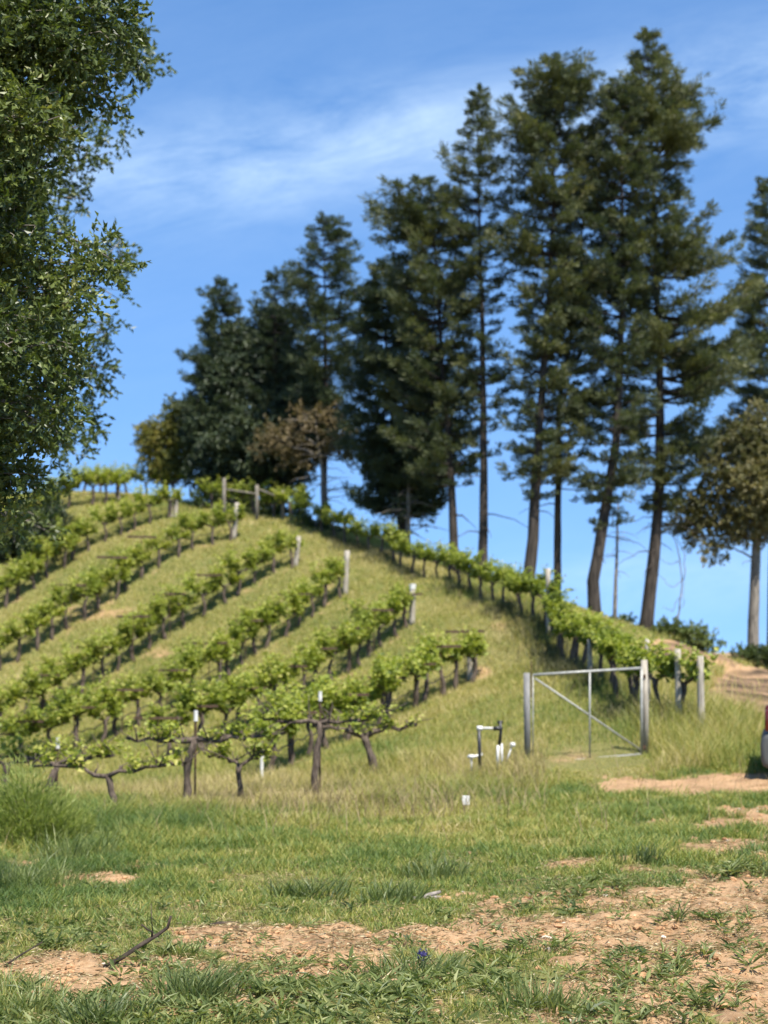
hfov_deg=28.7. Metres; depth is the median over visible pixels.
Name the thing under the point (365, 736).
old grapevine
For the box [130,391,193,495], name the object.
tree
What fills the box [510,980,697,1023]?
weed plant
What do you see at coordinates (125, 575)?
grapevine
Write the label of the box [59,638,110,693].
grapevine
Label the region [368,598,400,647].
grapevine
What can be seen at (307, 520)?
bush
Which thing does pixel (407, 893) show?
grass tuft
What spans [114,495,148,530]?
grapevine
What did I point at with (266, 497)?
grapevine
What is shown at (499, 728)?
irrigation valve
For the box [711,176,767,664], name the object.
pine tree
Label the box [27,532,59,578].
grapevine
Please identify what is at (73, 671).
grapevine
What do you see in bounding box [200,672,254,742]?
grapevine
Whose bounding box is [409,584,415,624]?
end post
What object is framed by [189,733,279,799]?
old grapevine
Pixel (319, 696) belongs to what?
vine stake
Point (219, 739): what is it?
old grapevine
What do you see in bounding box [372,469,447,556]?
tree
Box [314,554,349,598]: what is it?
grapevine
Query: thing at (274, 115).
sky
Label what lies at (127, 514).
grapevine
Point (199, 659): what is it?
grapevine
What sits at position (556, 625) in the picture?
grapevine
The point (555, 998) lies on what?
grass tuft
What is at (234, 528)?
end post
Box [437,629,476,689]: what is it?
grapevine
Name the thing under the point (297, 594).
trellis stake
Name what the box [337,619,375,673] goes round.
grapevine
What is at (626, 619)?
bush
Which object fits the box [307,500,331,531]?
grapevine
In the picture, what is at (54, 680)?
grapevine
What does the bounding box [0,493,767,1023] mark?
ground
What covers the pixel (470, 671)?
end post
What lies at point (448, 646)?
trellis stake
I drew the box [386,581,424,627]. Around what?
grapevine
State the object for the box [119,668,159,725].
grapevine
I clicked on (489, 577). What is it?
grapevine
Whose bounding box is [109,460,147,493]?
grapevine
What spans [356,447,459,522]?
evergreen tree
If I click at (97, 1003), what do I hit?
grass tuft
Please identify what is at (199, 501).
bush
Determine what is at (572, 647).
grapevine
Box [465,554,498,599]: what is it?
grapevine
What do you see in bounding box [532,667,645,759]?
metal gate
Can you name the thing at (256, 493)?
brace fence
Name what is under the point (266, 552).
grapevine
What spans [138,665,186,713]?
grapevine
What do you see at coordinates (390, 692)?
grapevine
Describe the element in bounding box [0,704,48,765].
grapevine
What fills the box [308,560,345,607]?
grapevine
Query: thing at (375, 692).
grapevine
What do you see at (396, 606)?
grapevine
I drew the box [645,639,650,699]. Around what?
hedge post
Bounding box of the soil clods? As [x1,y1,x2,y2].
[0,801,767,1023]
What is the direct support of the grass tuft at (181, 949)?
on the ground at (710, 781)
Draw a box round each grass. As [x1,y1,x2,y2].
[0,490,767,796]
[0,755,767,1023]
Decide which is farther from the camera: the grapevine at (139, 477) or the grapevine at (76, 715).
the grapevine at (139, 477)
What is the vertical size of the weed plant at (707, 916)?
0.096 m
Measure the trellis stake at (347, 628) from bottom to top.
1.115 m
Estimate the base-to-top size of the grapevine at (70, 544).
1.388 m
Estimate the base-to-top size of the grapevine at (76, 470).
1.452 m
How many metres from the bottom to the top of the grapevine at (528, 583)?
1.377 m
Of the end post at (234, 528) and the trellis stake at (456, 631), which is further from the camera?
the end post at (234, 528)
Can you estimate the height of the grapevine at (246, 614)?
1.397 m
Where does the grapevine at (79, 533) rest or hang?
on the ground at (710, 781)
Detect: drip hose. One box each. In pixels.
[0,506,174,597]
[1,529,229,656]
[4,553,295,719]
[23,582,342,747]
[53,490,126,506]
[158,609,410,746]
[272,662,470,751]
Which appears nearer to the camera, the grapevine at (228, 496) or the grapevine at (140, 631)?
the grapevine at (140, 631)
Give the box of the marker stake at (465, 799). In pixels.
[462,796,469,808]
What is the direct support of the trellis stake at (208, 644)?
on the ground at (710, 781)
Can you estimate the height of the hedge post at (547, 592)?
1.547 m
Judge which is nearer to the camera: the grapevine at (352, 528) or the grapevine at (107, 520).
the grapevine at (352, 528)
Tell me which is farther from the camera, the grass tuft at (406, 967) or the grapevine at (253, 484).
the grapevine at (253, 484)
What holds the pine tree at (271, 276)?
on the ground at (710, 781)
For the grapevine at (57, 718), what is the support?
on the ground at (710, 781)
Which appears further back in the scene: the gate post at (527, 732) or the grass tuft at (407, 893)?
the gate post at (527, 732)
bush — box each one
[0,498,75,561]
[186,482,312,517]
[281,510,352,536]
[609,611,638,625]
[652,615,726,653]
[728,641,767,669]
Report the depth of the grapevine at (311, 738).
24.83 m
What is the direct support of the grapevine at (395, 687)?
on the ground at (710, 781)
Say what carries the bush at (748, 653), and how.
on the ground at (710, 781)
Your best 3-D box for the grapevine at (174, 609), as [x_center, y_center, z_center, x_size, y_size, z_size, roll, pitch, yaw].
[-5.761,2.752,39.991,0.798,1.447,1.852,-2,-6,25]
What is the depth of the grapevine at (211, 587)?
40.89 m
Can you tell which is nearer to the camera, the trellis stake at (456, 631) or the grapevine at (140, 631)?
the trellis stake at (456, 631)
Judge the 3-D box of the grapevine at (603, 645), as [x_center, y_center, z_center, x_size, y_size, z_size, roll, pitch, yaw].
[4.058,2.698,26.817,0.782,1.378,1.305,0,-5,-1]
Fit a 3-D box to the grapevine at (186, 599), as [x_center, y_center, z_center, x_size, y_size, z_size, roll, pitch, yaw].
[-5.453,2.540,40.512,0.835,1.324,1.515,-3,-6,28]
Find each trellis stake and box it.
[2,720,43,733]
[26,674,59,717]
[55,584,85,628]
[57,706,94,748]
[76,646,111,683]
[97,556,127,597]
[102,689,143,733]
[117,615,149,660]
[127,535,155,579]
[134,717,182,757]
[149,669,187,712]
[153,593,184,636]
[171,705,217,736]
[190,642,227,683]
[194,574,221,601]
[227,619,262,662]
[239,687,267,729]
[268,665,306,687]
[271,711,317,747]
[278,593,311,628]
[297,647,336,682]
[331,627,369,669]
[335,693,368,743]
[357,608,392,654]
[361,676,405,678]
[387,593,421,628]
[398,663,435,686]
[435,645,460,694]
[445,630,483,680]
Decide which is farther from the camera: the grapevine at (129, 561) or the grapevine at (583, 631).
the grapevine at (129, 561)
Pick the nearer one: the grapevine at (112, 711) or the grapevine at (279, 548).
the grapevine at (112, 711)
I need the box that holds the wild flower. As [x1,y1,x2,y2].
[417,948,428,967]
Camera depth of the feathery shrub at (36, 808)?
14.09 m
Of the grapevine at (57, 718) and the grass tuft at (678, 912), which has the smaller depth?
the grass tuft at (678, 912)
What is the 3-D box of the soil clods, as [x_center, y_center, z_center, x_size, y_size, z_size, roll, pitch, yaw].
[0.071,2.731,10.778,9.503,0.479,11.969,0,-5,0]
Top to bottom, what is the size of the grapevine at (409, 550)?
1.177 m
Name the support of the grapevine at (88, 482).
on the ground at (710, 781)
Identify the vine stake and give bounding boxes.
[56,738,59,788]
[194,710,197,799]
[260,750,263,778]
[318,691,321,787]
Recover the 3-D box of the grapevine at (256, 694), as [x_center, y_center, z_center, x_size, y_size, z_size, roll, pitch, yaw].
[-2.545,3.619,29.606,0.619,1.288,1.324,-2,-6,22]
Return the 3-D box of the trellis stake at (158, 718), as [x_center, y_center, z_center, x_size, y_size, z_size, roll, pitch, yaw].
[-3.996,4.098,26.527,0.860,0.956,0.044,0,-5,0]
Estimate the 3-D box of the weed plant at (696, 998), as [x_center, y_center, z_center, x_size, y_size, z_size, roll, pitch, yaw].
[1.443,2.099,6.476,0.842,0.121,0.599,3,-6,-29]
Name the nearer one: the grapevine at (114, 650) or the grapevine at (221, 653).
the grapevine at (221, 653)
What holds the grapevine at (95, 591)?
on the ground at (710, 781)
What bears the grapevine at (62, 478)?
on the ground at (710, 781)
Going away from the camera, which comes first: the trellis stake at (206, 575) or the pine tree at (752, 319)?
the trellis stake at (206, 575)
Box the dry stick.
[424,890,440,897]
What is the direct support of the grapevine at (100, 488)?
on the ground at (710, 781)
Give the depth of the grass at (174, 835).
12.50 m
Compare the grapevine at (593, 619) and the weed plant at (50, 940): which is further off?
the grapevine at (593, 619)
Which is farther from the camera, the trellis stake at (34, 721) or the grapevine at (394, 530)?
the grapevine at (394, 530)
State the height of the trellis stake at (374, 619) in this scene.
1.167 m
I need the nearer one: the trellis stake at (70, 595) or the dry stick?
the dry stick
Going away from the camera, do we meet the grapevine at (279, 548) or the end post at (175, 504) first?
the grapevine at (279, 548)
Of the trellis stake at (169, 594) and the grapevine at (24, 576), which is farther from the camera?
the grapevine at (24, 576)
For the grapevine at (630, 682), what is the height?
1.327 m
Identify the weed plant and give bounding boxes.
[32,930,81,950]
[105,956,211,981]
[128,976,325,1023]
[233,966,391,992]
[250,967,515,1023]
[394,950,591,994]
[465,930,636,954]
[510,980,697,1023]
[522,873,634,900]
[561,937,766,994]
[612,978,767,1023]
[647,904,760,929]
[698,857,767,878]
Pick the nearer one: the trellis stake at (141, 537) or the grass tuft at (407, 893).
the grass tuft at (407, 893)
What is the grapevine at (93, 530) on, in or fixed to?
on the ground at (710, 781)
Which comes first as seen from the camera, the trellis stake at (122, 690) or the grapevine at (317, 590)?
the trellis stake at (122, 690)
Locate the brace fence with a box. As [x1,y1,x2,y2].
[222,478,284,520]
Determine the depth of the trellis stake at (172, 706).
27.40 m
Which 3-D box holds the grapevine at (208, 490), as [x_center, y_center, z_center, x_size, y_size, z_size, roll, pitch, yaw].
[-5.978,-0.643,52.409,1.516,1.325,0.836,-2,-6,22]
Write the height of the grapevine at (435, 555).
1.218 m
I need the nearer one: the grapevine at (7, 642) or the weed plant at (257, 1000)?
the weed plant at (257, 1000)
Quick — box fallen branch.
[103,906,171,967]
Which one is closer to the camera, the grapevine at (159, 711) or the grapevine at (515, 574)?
the grapevine at (159, 711)
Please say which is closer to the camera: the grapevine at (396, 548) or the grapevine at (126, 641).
the grapevine at (126, 641)
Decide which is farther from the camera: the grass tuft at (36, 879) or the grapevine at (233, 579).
the grapevine at (233, 579)
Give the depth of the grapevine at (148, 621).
39.19 m
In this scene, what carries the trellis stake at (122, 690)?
on the ground at (710, 781)
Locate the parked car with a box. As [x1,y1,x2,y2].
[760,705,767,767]
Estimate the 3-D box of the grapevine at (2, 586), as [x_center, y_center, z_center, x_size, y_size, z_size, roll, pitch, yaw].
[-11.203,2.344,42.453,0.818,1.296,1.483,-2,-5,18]
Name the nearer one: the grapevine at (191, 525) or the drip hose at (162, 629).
the drip hose at (162, 629)
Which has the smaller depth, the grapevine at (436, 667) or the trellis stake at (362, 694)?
the trellis stake at (362, 694)
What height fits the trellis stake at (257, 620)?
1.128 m
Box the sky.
[3,0,767,652]
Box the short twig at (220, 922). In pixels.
[209,921,230,925]
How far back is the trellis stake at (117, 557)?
42.71 m
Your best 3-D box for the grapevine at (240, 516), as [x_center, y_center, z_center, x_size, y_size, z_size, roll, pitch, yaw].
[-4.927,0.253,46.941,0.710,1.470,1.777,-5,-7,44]
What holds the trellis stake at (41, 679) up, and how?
on the ground at (710, 781)
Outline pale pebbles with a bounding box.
[39,808,757,1021]
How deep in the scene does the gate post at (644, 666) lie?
21.80 m
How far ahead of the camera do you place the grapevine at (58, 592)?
40.83 m
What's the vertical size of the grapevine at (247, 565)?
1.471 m
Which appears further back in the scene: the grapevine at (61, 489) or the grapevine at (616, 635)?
the grapevine at (61, 489)
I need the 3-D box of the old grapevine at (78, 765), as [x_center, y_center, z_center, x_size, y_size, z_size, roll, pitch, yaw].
[-3.088,3.069,17.213,2.121,1.025,0.810,-1,-5,13]
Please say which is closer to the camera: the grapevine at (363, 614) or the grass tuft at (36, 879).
the grass tuft at (36, 879)
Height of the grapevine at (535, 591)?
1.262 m
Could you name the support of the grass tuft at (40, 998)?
on the ground at (710, 781)
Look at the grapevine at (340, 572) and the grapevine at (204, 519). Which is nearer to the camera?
the grapevine at (340, 572)
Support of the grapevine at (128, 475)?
on the ground at (710, 781)
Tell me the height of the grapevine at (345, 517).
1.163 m
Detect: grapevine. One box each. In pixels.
[0,565,28,608]
[0,574,6,592]
[0,613,36,662]
[0,623,17,670]
[0,681,29,736]
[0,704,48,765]
[0,729,134,792]
[0,734,70,793]
[1,554,36,599]
[2,668,52,716]
[16,548,53,588]
[18,601,56,650]
[20,735,211,807]
[21,659,73,714]
[25,697,82,750]
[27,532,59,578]
[29,489,65,503]
[33,592,71,639]
[35,649,90,699]
[40,680,95,750]
[44,475,79,495]
[47,579,85,629]
[49,526,80,568]
[56,514,95,560]
[58,469,90,507]
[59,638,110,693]
[64,462,104,490]
[64,569,106,620]
[69,462,114,504]
[69,514,98,551]
[74,630,123,681]
[78,560,117,610]
[79,687,126,742]
[85,501,120,541]
[86,669,161,736]
[89,466,111,491]
[91,464,127,503]
[97,558,132,599]
[97,624,135,670]
[100,464,131,501]
[100,498,135,535]
[108,541,153,591]
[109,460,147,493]
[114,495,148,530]
[115,612,154,661]
[117,600,165,650]
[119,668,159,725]
[119,710,298,803]
[125,538,156,579]
[128,483,163,523]
[129,467,165,493]
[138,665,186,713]
[141,698,204,755]
[142,530,175,567]
[147,589,187,639]
[150,480,185,518]
[153,463,195,497]
[157,582,202,628]
[161,519,195,556]
[161,651,214,699]
[161,676,224,750]
[171,509,205,550]
[171,634,221,691]
[176,566,223,617]
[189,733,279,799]
[195,475,228,508]
[195,510,233,544]
[195,630,235,680]
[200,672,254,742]
[206,497,248,540]
[208,562,248,604]
[209,626,251,675]
[211,544,261,595]
[217,479,250,509]
[220,665,267,735]
[223,611,262,664]
[229,476,270,515]
[234,663,272,719]
[235,691,303,771]
[238,602,277,656]
[241,537,277,584]
[241,694,405,791]
[248,652,290,703]
[253,595,281,648]
[256,530,290,573]
[256,685,320,766]
[259,484,291,517]
[262,651,304,697]
[265,591,309,637]
[269,481,314,521]
[271,524,304,568]
[272,579,314,627]
[277,673,335,756]
[283,640,324,696]
[288,491,314,522]
[294,573,326,617]
[296,632,347,691]
[304,670,356,748]
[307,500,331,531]
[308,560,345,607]
[309,703,432,777]
[311,619,353,680]
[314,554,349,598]
[317,506,346,536]
[330,677,365,741]
[331,508,355,542]
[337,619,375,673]
[342,596,390,657]
[343,513,367,546]
[343,666,390,732]
[344,614,377,665]
[354,520,381,550]
[368,518,398,554]
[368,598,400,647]
[368,657,407,719]
[370,650,422,725]
[371,655,423,716]
[378,582,416,636]
[383,522,405,561]
[385,530,411,568]
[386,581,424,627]
[396,639,438,707]
[397,537,430,574]
[398,634,440,703]
[412,543,432,577]
[412,625,452,695]
[425,538,450,576]
[437,541,464,578]
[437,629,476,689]
[444,548,473,585]
[448,548,484,592]
[456,624,489,682]
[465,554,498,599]
[475,560,506,600]
[488,563,513,602]
[499,571,533,614]
[501,560,529,608]
[517,563,555,619]
[525,573,565,624]
[536,582,575,639]
[541,595,577,650]
[547,606,584,658]
[559,606,601,664]
[560,608,585,660]
[571,606,607,664]
[575,613,615,669]
[584,617,626,676]
[589,625,637,698]
[598,623,639,689]
[604,635,657,699]
[615,635,670,708]
[618,643,689,706]
[643,639,724,720]
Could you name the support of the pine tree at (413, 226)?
on the ground at (710, 781)
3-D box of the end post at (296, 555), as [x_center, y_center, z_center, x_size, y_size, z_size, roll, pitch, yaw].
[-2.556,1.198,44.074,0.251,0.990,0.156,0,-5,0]
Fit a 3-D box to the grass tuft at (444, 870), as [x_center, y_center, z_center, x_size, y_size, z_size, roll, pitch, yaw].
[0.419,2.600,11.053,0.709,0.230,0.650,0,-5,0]
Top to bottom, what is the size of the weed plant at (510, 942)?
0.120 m
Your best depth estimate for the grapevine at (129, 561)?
43.42 m
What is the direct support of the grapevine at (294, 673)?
on the ground at (710, 781)
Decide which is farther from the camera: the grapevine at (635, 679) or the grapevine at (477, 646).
the grapevine at (477, 646)
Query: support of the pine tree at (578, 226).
on the ground at (710, 781)
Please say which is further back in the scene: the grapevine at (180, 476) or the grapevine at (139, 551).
the grapevine at (180, 476)
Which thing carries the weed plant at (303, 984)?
on the ground at (710, 781)
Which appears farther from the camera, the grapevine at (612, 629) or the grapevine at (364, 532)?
the grapevine at (364, 532)
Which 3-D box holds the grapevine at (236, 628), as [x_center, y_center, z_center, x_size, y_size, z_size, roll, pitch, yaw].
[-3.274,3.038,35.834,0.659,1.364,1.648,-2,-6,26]
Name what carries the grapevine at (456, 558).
on the ground at (710, 781)
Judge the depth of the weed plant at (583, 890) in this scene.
9.86 m
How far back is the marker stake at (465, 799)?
16.64 m
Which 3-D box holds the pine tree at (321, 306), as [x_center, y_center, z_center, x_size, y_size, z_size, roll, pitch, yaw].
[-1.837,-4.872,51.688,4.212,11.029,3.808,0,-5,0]
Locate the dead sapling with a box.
[660,522,685,618]
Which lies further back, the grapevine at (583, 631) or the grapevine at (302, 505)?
the grapevine at (302, 505)
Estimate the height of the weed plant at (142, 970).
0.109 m
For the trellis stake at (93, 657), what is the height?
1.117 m
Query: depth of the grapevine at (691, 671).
23.69 m
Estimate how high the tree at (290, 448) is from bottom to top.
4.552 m
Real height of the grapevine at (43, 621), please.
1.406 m
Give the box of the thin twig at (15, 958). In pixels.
[4,942,42,964]
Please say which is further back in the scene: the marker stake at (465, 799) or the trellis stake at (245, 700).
the trellis stake at (245, 700)
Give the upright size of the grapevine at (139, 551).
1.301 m
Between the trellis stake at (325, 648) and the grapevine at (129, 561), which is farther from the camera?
the grapevine at (129, 561)
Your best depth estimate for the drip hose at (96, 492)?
52.23 m
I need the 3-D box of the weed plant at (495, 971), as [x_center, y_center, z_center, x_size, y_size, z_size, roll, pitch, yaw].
[0.475,2.189,7.127,0.838,0.119,0.699,4,-7,-37]
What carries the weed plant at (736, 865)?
on the ground at (710, 781)
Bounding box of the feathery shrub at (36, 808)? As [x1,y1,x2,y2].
[0,748,100,843]
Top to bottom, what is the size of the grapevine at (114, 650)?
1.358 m
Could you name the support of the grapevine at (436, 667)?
on the ground at (710, 781)
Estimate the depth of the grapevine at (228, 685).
28.73 m
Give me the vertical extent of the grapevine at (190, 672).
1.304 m
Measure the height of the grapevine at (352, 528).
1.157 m
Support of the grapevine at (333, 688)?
on the ground at (710, 781)
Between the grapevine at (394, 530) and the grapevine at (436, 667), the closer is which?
the grapevine at (436, 667)
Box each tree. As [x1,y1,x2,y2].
[0,0,158,544]
[0,0,177,560]
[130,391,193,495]
[174,275,262,503]
[175,296,336,510]
[229,266,326,493]
[246,397,357,516]
[269,211,386,516]
[323,258,479,552]
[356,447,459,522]
[357,173,496,575]
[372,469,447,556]
[429,81,527,576]
[481,47,616,593]
[519,121,635,593]
[558,76,666,612]
[584,26,766,630]
[662,396,767,666]
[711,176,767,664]
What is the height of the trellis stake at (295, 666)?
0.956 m
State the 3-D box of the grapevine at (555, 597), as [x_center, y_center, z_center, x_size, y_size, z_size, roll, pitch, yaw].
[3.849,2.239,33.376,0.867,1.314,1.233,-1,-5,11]
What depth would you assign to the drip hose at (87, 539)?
47.20 m
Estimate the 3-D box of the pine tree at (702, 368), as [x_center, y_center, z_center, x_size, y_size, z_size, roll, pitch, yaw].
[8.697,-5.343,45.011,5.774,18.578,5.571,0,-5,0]
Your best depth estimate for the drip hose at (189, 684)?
32.73 m
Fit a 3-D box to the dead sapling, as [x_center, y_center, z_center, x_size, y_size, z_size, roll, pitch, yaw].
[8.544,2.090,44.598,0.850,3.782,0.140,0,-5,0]
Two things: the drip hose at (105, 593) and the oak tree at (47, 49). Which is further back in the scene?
the drip hose at (105, 593)
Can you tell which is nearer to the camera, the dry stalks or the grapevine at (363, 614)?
the dry stalks
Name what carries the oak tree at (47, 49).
on the ground at (710, 781)
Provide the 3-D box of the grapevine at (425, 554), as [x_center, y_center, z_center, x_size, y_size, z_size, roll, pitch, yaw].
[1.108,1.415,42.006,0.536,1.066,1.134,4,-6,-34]
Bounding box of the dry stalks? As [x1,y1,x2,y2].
[4,721,767,847]
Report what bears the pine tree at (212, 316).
on the ground at (710, 781)
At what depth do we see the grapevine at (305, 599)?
38.15 m
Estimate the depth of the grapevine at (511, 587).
35.58 m
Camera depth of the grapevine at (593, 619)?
29.58 m
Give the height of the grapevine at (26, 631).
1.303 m
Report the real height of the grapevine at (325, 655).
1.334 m
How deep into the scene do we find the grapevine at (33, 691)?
34.66 m
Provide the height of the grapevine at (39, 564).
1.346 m
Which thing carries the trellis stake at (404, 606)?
on the ground at (710, 781)
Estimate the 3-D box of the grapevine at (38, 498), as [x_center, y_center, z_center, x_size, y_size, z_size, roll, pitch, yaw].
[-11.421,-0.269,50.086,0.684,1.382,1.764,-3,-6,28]
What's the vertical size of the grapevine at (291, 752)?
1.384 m
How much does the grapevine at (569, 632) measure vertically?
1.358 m
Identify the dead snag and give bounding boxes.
[604,503,637,619]
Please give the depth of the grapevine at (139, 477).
55.25 m
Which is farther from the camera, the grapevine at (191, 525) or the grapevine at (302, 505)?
the grapevine at (302, 505)
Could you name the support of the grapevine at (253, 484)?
on the ground at (710, 781)
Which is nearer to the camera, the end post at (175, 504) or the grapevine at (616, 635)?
the grapevine at (616, 635)
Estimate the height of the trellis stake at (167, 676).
1.047 m
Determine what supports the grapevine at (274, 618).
on the ground at (710, 781)
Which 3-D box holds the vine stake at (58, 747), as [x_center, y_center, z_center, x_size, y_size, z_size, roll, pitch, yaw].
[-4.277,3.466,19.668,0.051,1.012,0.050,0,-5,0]
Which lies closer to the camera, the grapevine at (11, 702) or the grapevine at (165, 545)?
the grapevine at (11, 702)
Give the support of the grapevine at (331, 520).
on the ground at (710, 781)
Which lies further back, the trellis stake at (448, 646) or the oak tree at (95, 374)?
the trellis stake at (448, 646)
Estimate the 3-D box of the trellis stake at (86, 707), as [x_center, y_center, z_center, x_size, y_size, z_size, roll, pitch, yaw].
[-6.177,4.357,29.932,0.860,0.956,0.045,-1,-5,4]
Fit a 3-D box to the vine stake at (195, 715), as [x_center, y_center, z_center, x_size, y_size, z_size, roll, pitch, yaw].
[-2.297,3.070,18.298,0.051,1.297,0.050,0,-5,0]
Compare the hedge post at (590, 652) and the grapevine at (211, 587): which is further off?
the grapevine at (211, 587)
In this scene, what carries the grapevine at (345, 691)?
on the ground at (710, 781)
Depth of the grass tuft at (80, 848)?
12.66 m
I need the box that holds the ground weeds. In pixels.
[0,864,767,1023]
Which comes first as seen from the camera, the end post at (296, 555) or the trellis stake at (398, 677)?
the trellis stake at (398, 677)
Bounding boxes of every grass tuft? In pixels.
[0,848,101,890]
[0,959,51,995]
[0,973,91,1023]
[23,816,137,862]
[47,975,172,1023]
[131,951,268,1006]
[148,931,209,957]
[252,869,375,902]
[349,874,440,905]
[354,946,486,977]
[395,850,487,882]
[491,962,599,1016]
[611,848,628,864]
[630,841,666,864]
[648,898,697,921]
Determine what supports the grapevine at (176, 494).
on the ground at (710, 781)
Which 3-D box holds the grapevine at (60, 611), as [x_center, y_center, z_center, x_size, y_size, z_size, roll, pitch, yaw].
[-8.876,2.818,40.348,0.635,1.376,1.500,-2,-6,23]
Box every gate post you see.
[523,661,531,759]
[641,660,648,753]
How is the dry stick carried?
on the ground at (710, 781)
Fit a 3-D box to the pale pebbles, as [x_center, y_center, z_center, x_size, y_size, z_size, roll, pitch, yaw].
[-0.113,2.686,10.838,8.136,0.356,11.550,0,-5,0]
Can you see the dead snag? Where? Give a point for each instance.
(615, 585)
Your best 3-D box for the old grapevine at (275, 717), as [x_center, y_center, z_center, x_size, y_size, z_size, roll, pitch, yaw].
[-0.792,3.088,19.585,2.196,1.470,0.538,0,-5,1]
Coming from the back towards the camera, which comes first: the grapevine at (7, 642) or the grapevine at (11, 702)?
the grapevine at (7, 642)
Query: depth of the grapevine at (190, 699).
27.54 m
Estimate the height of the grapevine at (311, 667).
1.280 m
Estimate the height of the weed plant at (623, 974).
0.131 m
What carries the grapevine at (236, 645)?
on the ground at (710, 781)
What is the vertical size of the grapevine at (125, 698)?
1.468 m
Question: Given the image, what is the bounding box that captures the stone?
[438,896,451,901]
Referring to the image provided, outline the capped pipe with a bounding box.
[505,742,514,763]
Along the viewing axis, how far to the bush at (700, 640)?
43.67 m
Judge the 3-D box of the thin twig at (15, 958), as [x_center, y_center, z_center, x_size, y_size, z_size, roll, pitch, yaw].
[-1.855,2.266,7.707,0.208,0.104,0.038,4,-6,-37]
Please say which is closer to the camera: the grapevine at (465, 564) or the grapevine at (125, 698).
the grapevine at (125, 698)
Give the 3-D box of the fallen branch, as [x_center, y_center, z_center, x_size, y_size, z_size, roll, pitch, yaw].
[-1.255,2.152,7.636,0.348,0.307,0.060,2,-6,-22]
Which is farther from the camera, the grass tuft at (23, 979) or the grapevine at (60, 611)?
the grapevine at (60, 611)
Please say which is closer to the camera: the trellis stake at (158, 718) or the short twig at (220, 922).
the short twig at (220, 922)
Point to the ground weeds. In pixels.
(347, 1014)
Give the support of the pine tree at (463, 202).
on the ground at (710, 781)
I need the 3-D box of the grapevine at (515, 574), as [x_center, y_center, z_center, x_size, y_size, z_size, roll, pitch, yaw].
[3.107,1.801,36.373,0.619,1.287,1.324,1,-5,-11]
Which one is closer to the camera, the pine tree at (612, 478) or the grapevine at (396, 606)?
the grapevine at (396, 606)
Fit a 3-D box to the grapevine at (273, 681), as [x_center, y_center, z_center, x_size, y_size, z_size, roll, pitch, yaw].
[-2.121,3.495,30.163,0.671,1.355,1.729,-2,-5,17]
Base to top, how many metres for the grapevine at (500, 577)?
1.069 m
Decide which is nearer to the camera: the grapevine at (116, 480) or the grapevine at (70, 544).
the grapevine at (70, 544)
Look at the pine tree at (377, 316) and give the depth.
46.87 m
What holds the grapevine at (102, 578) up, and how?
on the ground at (710, 781)
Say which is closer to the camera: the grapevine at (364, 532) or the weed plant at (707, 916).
the weed plant at (707, 916)
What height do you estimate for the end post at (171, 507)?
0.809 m
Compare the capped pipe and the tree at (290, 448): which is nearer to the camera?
the capped pipe
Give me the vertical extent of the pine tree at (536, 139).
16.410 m
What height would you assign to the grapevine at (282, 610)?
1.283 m
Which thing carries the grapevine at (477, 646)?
on the ground at (710, 781)
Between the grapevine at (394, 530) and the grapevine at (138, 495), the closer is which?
the grapevine at (394, 530)
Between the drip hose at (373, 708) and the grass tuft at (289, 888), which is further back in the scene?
the drip hose at (373, 708)
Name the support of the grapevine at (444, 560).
on the ground at (710, 781)
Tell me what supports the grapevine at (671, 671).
on the ground at (710, 781)
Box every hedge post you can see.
[546,568,549,633]
[588,639,592,676]
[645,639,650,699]
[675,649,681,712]
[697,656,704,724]
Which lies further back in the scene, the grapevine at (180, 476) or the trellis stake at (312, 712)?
the grapevine at (180, 476)
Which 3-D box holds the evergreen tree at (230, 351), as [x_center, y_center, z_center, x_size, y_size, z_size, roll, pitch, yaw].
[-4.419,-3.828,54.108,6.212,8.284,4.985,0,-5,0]
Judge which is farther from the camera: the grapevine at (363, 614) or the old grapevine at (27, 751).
the grapevine at (363, 614)
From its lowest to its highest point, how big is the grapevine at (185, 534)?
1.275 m
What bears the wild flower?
on the ground at (710, 781)
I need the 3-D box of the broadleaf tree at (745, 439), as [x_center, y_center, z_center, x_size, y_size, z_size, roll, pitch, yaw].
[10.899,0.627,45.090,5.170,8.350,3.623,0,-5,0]
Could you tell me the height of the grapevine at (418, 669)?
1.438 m
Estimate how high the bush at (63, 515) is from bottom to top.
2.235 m
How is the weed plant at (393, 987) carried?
on the ground at (710, 781)
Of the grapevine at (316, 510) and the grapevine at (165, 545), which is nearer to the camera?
the grapevine at (165, 545)
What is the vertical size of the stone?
0.056 m
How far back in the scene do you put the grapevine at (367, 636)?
33.96 m
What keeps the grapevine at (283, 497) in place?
on the ground at (710, 781)
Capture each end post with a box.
[168,497,172,516]
[173,499,177,515]
[232,502,239,539]
[294,536,300,565]
[342,550,349,594]
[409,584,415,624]
[467,657,473,679]
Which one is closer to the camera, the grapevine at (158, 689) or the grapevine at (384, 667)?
the grapevine at (384, 667)
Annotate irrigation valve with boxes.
[467,721,502,770]
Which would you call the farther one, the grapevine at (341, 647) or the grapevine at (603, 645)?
the grapevine at (341, 647)
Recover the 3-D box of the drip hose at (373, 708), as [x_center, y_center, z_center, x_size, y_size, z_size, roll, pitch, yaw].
[-0.041,3.486,27.819,0.145,1.360,9.752,-2,-6,22]
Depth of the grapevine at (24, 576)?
43.69 m

